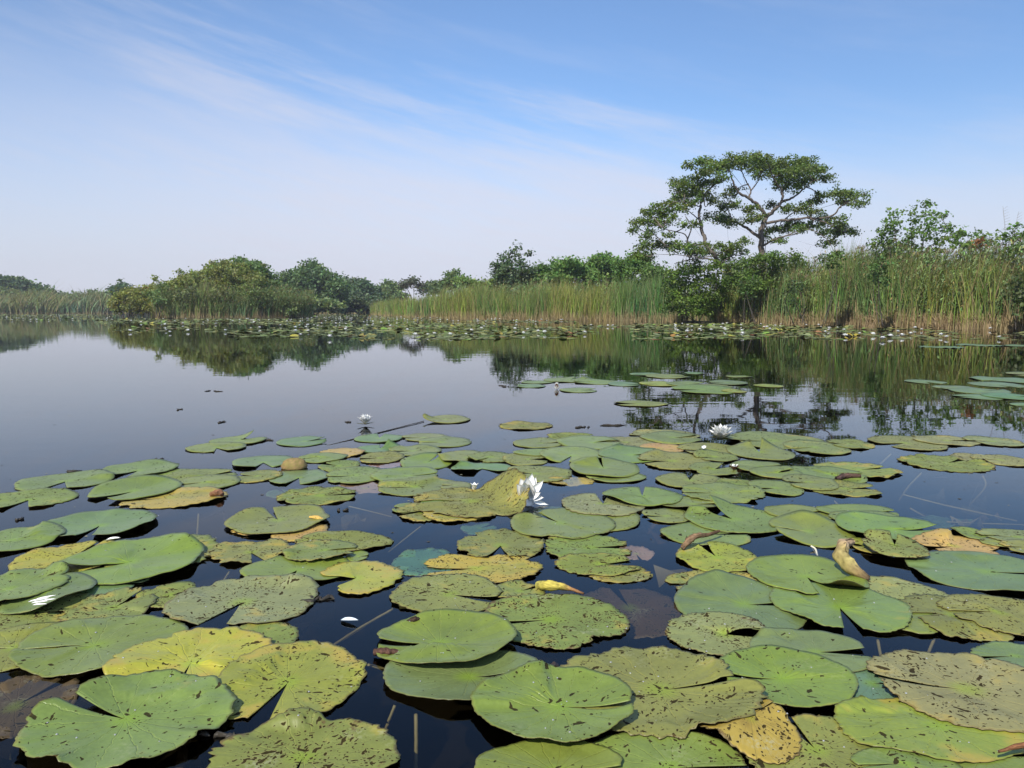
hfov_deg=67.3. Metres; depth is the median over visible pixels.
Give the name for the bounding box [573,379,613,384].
lily pad
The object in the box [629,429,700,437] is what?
lily pad
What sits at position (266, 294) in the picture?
island bush
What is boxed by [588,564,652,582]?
lily pad
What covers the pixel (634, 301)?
reed bed
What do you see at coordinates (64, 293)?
bush
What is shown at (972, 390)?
lily pad
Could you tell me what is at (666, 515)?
lily pad
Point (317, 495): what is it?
lily pad
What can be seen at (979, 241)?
dead shrub
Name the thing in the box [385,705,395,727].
sunken stalk
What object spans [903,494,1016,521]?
sunken stalk
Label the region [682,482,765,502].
lily pad
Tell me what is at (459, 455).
lily pad
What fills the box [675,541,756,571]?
lily pad
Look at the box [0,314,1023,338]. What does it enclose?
lily pads
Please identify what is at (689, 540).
curled leaf
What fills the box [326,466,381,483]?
lily pad
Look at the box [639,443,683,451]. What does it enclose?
lily pad
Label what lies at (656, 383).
lily pad
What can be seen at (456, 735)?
pond bed
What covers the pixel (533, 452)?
lily pad
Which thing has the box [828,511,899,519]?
lily pad
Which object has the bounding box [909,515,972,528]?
sunken leaf
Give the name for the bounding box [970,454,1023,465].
lily pad
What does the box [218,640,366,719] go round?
lily pad
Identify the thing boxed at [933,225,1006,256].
alder bush
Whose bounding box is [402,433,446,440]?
lily pad
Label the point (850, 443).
lily pad
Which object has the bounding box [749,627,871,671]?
lily pad
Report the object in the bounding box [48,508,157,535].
lily pad
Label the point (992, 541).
lily pad
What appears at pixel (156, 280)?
island bush
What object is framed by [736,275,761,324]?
alder bush
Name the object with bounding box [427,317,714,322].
marsh ground
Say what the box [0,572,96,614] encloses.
lily pad
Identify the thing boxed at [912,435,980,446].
lily pad
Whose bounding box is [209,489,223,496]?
curled leaf
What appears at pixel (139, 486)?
lily pad
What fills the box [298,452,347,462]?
lily pad
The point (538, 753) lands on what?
lily pad
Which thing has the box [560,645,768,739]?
lily pad
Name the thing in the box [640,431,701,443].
lily pad
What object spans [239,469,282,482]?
lily pad
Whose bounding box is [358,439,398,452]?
lily pad
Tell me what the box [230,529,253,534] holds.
lily pad
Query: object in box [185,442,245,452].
lily pad
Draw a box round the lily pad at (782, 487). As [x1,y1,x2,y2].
[748,479,803,495]
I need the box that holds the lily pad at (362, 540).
[294,530,393,550]
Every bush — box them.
[0,286,24,296]
[10,288,42,296]
[62,290,80,295]
[101,291,114,297]
[104,284,154,316]
[119,294,144,317]
[138,268,186,294]
[142,281,170,317]
[160,259,271,304]
[166,286,201,317]
[204,286,240,314]
[242,286,277,317]
[257,288,293,298]
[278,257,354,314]
[279,297,302,317]
[297,295,348,314]
[341,290,393,313]
[450,273,496,291]
[525,256,575,287]
[557,255,608,291]
[583,250,620,291]
[606,250,655,291]
[636,260,679,286]
[655,255,728,322]
[717,247,815,322]
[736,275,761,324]
[782,277,812,324]
[815,246,847,325]
[859,255,894,326]
[865,198,956,264]
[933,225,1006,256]
[991,221,1023,273]
[1002,272,1023,329]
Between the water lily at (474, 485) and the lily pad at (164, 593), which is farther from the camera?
the water lily at (474, 485)
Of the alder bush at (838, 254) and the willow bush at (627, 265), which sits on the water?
the alder bush at (838, 254)
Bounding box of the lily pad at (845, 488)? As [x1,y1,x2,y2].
[812,479,882,496]
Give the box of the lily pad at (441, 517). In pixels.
[422,511,481,521]
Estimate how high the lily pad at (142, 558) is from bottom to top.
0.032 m
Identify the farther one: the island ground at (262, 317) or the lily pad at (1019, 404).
the island ground at (262, 317)
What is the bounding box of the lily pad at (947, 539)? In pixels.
[911,528,999,554]
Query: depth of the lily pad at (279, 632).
1.63 m
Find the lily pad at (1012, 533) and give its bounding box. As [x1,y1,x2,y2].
[976,528,1023,539]
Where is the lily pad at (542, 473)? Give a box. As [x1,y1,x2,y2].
[507,465,571,481]
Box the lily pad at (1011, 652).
[970,641,1023,666]
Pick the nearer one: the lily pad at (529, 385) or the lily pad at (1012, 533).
the lily pad at (1012, 533)
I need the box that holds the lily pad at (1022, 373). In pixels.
[1005,372,1023,375]
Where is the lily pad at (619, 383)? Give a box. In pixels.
[608,381,637,385]
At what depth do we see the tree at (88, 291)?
194.11 m
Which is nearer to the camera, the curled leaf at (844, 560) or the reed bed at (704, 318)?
the curled leaf at (844, 560)
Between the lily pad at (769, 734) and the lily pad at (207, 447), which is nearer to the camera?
the lily pad at (769, 734)
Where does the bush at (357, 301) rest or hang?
on the marsh ground at (680, 321)
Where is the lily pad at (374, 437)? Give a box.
[354,433,402,442]
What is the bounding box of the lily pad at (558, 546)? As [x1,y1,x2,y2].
[544,534,631,557]
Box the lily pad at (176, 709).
[13,668,236,767]
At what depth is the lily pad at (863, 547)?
2.21 m
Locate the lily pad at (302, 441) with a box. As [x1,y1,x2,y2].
[276,436,325,446]
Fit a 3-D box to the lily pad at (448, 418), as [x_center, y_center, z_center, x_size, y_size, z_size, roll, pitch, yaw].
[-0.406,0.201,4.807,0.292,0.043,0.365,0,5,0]
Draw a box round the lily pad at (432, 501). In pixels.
[420,500,447,502]
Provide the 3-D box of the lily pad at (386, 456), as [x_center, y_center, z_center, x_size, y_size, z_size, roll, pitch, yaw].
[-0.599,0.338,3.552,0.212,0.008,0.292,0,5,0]
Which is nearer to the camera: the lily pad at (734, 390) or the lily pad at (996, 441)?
the lily pad at (996, 441)
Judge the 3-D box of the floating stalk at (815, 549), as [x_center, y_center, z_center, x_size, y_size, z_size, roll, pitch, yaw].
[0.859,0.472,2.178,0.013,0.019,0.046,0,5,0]
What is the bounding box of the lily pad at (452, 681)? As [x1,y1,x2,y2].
[383,650,537,699]
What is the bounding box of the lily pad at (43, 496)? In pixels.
[0,487,78,507]
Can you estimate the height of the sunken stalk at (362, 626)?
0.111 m
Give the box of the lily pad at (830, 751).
[739,713,887,767]
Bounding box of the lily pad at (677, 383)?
[666,381,702,385]
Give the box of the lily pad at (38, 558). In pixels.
[8,540,113,572]
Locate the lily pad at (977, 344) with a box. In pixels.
[955,343,1002,345]
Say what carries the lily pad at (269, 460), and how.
on the water
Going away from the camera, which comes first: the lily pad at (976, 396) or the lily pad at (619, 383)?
the lily pad at (976, 396)
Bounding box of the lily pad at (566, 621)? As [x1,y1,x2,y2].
[484,593,629,649]
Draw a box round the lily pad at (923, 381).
[904,379,946,383]
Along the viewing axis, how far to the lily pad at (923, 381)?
7.35 m
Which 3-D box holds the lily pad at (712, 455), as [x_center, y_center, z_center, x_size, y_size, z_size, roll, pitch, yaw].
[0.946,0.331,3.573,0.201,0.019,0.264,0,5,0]
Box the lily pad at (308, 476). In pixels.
[269,469,329,484]
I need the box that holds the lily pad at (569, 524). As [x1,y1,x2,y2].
[510,508,615,538]
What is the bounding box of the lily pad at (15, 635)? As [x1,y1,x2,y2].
[0,622,67,671]
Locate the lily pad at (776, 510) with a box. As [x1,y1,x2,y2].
[764,504,831,518]
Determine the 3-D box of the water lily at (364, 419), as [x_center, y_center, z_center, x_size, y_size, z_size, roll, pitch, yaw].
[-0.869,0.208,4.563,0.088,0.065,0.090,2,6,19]
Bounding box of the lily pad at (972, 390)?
[948,387,1010,393]
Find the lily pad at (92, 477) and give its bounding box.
[14,469,114,490]
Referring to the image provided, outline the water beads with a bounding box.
[5,471,1020,750]
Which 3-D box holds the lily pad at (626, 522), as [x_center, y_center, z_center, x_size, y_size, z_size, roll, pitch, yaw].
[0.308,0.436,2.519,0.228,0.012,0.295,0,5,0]
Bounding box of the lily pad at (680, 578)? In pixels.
[665,570,758,588]
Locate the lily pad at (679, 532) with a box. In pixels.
[660,522,750,545]
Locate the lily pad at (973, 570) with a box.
[905,550,1023,590]
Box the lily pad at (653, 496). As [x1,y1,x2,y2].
[602,487,682,505]
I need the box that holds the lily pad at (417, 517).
[396,502,432,521]
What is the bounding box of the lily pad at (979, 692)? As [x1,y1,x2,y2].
[866,649,1023,732]
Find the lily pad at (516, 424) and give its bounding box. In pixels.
[499,420,552,429]
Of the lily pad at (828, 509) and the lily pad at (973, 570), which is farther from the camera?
the lily pad at (828, 509)
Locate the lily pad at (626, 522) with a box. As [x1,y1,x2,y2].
[606,513,639,530]
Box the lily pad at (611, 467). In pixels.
[569,456,639,476]
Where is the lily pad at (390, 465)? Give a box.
[368,458,402,467]
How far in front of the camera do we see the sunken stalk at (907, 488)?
3.17 m
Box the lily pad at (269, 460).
[232,455,292,466]
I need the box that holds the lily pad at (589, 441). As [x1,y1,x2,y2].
[556,435,620,449]
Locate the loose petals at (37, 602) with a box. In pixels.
[28,595,54,604]
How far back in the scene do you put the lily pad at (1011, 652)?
1.53 m
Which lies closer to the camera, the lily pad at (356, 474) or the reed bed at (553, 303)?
the lily pad at (356, 474)
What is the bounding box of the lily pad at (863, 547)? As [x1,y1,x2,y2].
[851,537,879,553]
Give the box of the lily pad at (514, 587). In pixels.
[495,580,545,597]
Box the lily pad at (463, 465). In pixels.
[451,461,509,470]
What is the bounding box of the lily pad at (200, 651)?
[102,626,272,676]
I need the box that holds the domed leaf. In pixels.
[281,458,307,469]
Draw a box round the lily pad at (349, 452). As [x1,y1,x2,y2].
[320,448,365,457]
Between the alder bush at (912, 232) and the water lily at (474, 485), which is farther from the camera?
the alder bush at (912, 232)
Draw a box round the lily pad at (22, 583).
[0,561,69,600]
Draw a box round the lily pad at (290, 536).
[271,524,328,541]
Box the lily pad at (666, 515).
[642,508,688,522]
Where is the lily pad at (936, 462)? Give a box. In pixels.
[896,453,995,472]
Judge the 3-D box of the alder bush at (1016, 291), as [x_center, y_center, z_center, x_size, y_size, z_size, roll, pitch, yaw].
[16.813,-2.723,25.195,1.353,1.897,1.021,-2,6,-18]
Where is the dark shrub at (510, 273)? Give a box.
[485,239,540,293]
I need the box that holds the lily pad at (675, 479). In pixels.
[655,472,719,486]
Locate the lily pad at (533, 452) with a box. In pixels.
[513,448,543,455]
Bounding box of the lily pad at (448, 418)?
[423,413,469,422]
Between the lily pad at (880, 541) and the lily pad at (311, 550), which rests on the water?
the lily pad at (880, 541)
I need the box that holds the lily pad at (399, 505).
[392,502,412,512]
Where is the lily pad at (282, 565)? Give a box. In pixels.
[239,555,348,579]
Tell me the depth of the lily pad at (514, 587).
1.88 m
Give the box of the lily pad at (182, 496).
[119,486,228,508]
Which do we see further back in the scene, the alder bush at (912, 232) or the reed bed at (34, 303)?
the reed bed at (34, 303)
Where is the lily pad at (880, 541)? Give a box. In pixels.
[861,529,929,557]
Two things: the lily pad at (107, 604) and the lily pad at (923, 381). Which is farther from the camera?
the lily pad at (923, 381)
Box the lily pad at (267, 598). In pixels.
[161,573,319,624]
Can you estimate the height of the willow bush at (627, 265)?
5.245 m
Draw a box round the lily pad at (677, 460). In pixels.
[637,449,709,469]
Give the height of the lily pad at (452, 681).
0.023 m
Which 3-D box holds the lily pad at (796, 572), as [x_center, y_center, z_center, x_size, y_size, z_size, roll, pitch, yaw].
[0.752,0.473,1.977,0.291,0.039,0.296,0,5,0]
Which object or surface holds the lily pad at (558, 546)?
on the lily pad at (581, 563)
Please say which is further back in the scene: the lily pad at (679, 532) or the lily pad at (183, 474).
the lily pad at (183, 474)
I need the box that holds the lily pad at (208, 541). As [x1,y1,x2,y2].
[104,534,217,566]
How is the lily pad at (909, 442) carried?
on the water
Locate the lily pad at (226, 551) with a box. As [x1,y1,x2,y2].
[204,538,290,562]
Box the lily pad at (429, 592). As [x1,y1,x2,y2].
[389,573,502,611]
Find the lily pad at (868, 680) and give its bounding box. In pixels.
[853,670,903,698]
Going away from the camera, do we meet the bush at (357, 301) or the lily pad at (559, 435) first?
the lily pad at (559, 435)
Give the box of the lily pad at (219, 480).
[180,474,240,487]
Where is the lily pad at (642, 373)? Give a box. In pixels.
[630,373,658,374]
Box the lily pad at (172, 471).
[152,469,185,475]
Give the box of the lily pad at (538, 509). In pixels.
[533,506,564,517]
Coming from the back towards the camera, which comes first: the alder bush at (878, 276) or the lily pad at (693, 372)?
the alder bush at (878, 276)
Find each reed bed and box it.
[0,283,149,313]
[144,276,316,317]
[357,290,449,317]
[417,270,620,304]
[433,275,620,320]
[606,259,689,321]
[659,275,713,320]
[710,240,839,324]
[809,216,1020,329]
[983,236,1023,330]
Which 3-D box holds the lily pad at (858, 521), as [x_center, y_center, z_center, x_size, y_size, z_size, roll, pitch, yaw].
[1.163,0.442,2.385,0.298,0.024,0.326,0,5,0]
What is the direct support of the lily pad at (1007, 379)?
on the water
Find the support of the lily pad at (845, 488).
on the water
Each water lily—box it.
[358,414,372,424]
[471,482,477,489]
[517,474,547,506]
[709,423,731,438]
[730,464,738,469]
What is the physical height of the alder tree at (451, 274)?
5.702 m
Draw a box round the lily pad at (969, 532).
[950,526,994,539]
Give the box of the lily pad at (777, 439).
[726,431,826,448]
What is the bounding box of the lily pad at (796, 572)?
[745,554,869,593]
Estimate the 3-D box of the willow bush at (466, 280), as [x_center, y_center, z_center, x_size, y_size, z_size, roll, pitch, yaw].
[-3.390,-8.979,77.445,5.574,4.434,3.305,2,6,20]
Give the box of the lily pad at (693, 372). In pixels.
[684,372,701,373]
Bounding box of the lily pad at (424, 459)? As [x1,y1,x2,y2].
[400,452,452,468]
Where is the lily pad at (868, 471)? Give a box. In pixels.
[813,461,902,477]
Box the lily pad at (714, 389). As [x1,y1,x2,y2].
[671,385,733,393]
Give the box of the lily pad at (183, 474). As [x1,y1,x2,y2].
[166,469,237,484]
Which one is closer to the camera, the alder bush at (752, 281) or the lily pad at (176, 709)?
the lily pad at (176, 709)
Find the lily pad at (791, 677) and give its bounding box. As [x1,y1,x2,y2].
[719,645,858,707]
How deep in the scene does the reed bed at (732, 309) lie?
37.35 m
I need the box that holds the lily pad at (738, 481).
[715,478,762,488]
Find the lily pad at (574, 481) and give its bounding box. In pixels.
[546,476,594,486]
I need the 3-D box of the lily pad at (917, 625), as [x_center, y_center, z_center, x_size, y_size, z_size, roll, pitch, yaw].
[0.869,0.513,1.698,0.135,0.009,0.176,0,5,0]
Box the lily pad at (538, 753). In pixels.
[474,738,621,767]
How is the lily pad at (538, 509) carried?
in the water
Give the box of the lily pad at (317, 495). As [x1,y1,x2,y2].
[276,486,355,504]
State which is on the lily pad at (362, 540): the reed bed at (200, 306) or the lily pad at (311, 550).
the lily pad at (311, 550)
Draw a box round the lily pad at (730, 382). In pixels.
[709,380,747,384]
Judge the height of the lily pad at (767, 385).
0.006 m
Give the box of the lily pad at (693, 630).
[664,611,765,655]
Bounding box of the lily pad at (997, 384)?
[967,382,1023,387]
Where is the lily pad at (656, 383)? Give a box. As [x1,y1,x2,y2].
[639,381,676,385]
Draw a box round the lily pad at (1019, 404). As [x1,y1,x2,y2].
[1009,402,1023,406]
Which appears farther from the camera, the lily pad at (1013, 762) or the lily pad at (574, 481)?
the lily pad at (574, 481)
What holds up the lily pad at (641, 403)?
on the water
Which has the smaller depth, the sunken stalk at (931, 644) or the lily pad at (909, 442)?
the sunken stalk at (931, 644)
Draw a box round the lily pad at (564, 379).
[543,376,592,381]
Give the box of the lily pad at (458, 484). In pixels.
[441,481,470,488]
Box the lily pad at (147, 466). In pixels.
[103,459,178,476]
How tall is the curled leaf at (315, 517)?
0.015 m
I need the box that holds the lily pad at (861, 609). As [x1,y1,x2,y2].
[769,582,912,632]
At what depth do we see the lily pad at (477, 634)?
1.60 m
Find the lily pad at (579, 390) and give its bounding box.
[559,387,596,392]
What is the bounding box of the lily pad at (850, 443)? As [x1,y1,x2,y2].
[826,438,874,448]
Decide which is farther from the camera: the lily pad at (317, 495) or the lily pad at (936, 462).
the lily pad at (936, 462)
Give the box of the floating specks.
[32,383,1009,541]
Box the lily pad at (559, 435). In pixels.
[547,432,592,438]
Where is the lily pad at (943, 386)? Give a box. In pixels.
[932,385,974,388]
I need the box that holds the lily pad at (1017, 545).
[998,539,1023,552]
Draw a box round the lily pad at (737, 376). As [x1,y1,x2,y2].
[727,375,750,376]
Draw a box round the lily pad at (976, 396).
[953,394,1003,399]
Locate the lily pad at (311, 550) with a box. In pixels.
[282,539,357,560]
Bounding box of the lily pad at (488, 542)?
[457,528,544,556]
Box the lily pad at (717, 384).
[699,384,732,387]
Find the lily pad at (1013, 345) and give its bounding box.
[1003,344,1023,345]
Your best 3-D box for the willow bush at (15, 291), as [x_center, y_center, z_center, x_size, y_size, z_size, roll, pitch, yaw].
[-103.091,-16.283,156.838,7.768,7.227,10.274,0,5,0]
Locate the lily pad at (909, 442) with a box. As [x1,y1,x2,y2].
[867,435,947,450]
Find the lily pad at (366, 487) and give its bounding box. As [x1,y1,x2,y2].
[338,482,400,493]
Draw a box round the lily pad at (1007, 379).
[969,376,1023,382]
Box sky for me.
[0,0,1023,301]
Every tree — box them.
[0,274,27,291]
[4,275,63,296]
[78,288,108,294]
[105,278,135,313]
[229,254,284,292]
[337,275,362,313]
[348,276,384,313]
[377,278,409,300]
[396,275,428,297]
[417,278,445,296]
[436,268,464,291]
[625,154,754,277]
[700,149,872,279]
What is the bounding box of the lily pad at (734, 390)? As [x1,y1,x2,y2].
[721,389,746,392]
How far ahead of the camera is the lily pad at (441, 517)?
2.52 m
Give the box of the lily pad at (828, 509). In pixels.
[816,504,898,515]
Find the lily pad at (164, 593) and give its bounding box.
[132,581,196,607]
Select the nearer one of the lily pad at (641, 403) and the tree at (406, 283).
the lily pad at (641, 403)
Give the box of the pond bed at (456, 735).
[0,397,1023,767]
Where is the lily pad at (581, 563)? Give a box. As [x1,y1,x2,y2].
[554,552,641,575]
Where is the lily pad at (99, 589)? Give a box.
[77,578,148,594]
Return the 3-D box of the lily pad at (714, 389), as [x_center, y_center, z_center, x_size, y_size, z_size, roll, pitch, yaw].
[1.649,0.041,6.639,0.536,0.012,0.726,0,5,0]
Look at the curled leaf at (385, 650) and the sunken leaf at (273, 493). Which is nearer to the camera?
the curled leaf at (385, 650)
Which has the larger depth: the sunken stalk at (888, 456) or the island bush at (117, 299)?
the island bush at (117, 299)
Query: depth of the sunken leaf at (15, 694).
1.36 m
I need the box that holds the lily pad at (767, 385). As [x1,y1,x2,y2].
[754,384,783,386]
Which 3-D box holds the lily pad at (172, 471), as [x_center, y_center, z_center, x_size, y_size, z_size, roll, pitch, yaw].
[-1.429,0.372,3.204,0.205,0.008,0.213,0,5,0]
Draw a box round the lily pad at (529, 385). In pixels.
[517,384,544,387]
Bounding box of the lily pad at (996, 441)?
[962,435,1023,445]
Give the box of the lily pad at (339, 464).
[318,460,359,471]
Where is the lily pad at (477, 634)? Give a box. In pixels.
[376,609,516,663]
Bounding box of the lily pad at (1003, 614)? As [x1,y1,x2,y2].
[936,593,1023,635]
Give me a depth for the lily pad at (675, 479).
3.10 m
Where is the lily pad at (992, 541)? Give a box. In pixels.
[979,538,1011,546]
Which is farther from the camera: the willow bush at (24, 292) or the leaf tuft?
the willow bush at (24, 292)
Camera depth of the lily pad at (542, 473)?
3.23 m
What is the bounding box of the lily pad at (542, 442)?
[513,437,561,447]
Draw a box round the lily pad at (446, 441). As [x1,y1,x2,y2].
[418,436,471,446]
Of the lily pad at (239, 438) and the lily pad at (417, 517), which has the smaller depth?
the lily pad at (417, 517)
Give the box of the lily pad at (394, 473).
[370,466,437,480]
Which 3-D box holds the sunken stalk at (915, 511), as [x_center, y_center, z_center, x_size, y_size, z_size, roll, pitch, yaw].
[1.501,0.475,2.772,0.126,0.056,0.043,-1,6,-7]
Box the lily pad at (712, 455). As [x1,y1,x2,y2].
[693,449,737,461]
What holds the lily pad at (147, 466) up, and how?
on the water
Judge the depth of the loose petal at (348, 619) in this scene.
1.69 m
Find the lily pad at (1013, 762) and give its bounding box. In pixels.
[957,753,1023,767]
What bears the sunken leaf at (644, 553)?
in the water
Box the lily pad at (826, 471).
[790,466,867,482]
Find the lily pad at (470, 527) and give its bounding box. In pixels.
[460,521,496,534]
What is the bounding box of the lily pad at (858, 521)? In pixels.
[835,510,936,539]
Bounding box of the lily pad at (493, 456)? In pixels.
[467,451,508,462]
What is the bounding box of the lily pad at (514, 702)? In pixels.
[470,660,633,742]
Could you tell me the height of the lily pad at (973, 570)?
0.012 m
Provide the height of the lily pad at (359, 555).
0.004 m
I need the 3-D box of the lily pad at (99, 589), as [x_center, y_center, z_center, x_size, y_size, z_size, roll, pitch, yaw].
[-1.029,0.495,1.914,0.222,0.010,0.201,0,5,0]
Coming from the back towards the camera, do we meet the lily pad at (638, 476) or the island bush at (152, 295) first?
the island bush at (152, 295)
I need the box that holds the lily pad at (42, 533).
[0,521,65,551]
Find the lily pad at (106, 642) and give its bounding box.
[7,614,188,677]
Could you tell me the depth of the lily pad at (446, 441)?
3.99 m
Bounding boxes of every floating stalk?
[327,421,423,445]
[810,545,817,555]
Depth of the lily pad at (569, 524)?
2.44 m
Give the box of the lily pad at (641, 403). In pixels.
[615,400,668,405]
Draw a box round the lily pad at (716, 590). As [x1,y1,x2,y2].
[674,569,807,629]
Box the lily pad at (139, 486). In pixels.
[87,475,181,499]
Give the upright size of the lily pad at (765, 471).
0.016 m
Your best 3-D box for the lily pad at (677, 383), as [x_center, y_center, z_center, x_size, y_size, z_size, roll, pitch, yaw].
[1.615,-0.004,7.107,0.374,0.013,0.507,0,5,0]
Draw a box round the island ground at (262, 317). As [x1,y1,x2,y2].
[155,317,309,317]
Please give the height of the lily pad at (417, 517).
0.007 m
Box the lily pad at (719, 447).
[677,442,730,453]
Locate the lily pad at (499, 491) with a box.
[413,468,529,517]
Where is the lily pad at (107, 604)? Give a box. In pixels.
[57,587,157,621]
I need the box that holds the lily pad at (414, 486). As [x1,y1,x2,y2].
[377,475,453,495]
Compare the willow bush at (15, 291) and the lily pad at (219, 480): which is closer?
the lily pad at (219, 480)
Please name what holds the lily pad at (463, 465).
on the water
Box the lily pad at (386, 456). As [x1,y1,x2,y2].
[360,451,404,462]
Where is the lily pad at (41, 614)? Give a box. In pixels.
[0,592,93,629]
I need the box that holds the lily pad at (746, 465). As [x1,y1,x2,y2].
[729,460,789,471]
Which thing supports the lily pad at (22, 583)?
on the water
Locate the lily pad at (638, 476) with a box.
[586,473,646,481]
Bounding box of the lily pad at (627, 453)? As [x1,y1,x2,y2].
[598,444,655,462]
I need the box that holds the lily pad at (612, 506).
[561,493,645,515]
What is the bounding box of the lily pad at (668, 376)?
[646,374,687,378]
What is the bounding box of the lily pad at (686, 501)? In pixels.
[663,496,716,506]
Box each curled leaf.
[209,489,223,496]
[309,515,322,520]
[373,647,397,655]
[407,616,419,621]
[535,580,583,594]
[680,530,719,549]
[832,538,869,580]
[834,473,860,479]
[998,742,1023,752]
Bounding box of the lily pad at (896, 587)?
[868,575,949,613]
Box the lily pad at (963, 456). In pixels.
[950,453,987,461]
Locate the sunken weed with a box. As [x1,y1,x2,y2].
[0,461,1023,767]
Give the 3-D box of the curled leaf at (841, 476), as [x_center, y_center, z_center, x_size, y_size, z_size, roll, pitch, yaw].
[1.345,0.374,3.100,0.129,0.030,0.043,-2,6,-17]
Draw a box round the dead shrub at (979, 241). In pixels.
[971,236,991,265]
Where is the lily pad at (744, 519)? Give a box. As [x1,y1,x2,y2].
[684,495,786,532]
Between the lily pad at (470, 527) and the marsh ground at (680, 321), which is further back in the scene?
the marsh ground at (680, 321)
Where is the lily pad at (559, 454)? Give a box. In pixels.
[540,446,602,462]
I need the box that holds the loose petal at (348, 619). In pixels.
[341,617,356,620]
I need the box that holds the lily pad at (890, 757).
[850,747,961,767]
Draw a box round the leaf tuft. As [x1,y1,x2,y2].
[670,332,693,336]
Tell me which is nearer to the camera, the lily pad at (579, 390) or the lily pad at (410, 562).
the lily pad at (410, 562)
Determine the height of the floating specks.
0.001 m
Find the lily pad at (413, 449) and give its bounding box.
[388,444,441,455]
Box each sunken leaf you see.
[0,675,79,738]
[266,487,302,497]
[581,583,682,638]
[619,545,654,560]
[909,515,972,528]
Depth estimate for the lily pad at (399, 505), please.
2.67 m
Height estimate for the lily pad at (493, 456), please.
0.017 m
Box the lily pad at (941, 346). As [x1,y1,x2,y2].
[918,345,962,347]
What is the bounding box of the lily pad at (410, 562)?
[391,548,451,575]
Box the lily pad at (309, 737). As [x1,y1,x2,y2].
[206,707,400,767]
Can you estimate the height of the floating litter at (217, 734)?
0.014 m
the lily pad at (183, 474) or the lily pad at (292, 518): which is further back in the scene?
the lily pad at (183, 474)
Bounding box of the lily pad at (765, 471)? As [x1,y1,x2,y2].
[749,466,802,478]
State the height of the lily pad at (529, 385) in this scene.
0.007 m
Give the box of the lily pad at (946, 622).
[900,593,1014,641]
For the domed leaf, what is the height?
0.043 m
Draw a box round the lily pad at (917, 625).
[900,613,939,633]
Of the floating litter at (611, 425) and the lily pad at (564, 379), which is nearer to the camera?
the floating litter at (611, 425)
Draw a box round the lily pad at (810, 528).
[769,510,855,547]
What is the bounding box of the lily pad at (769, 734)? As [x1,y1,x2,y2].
[698,698,801,764]
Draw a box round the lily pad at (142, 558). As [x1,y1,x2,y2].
[59,532,203,584]
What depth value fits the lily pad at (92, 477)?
3.08 m
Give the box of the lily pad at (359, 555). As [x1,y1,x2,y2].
[346,550,368,560]
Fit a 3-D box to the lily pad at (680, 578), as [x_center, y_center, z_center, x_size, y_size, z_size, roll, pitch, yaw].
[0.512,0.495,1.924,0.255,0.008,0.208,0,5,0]
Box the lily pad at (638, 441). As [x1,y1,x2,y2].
[600,436,655,446]
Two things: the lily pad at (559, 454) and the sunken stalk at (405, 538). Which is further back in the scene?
the lily pad at (559, 454)
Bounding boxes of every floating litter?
[198,730,234,738]
[302,594,334,602]
[600,424,622,425]
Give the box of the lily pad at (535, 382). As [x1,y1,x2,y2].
[521,380,552,383]
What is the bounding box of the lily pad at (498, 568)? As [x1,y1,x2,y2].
[424,553,542,582]
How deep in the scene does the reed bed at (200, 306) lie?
67.03 m
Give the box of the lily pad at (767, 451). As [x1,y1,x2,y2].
[726,437,794,459]
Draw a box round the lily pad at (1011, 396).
[980,393,1023,399]
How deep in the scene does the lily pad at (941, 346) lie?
14.32 m
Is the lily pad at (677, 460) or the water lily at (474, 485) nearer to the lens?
the water lily at (474, 485)
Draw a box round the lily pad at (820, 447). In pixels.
[783,439,851,454]
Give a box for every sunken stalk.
[196,513,198,533]
[334,608,393,644]
[349,506,391,517]
[367,663,383,670]
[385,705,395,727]
[388,525,422,552]
[414,714,417,767]
[873,454,891,468]
[876,639,881,655]
[898,472,921,500]
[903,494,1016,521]
[909,507,927,516]
[927,638,935,652]
[968,474,986,505]
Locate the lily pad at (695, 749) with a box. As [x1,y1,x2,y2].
[592,731,746,767]
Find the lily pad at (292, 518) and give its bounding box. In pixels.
[224,504,329,533]
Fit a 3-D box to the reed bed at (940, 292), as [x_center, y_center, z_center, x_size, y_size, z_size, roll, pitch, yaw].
[16.432,-4.904,32.324,5.793,5.006,11.757,-3,6,-26]
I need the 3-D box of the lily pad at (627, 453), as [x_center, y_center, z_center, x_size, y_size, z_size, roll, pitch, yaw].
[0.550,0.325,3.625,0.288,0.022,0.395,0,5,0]
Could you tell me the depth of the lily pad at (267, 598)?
1.80 m
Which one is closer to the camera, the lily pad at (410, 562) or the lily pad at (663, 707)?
the lily pad at (663, 707)
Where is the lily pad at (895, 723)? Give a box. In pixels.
[834,695,1023,762]
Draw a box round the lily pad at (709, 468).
[688,462,737,475]
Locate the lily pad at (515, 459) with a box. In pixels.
[503,453,546,465]
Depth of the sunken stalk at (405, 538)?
2.44 m
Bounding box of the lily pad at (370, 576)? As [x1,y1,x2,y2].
[320,560,403,594]
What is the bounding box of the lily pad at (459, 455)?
[438,450,486,460]
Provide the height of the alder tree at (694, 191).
8.852 m
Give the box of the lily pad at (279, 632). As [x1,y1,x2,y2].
[240,621,298,643]
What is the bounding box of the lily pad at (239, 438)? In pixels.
[209,430,266,443]
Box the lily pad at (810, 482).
[782,474,838,490]
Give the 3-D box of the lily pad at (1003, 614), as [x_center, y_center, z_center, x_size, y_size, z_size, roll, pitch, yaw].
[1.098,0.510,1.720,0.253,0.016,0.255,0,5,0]
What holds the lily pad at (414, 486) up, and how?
on the water

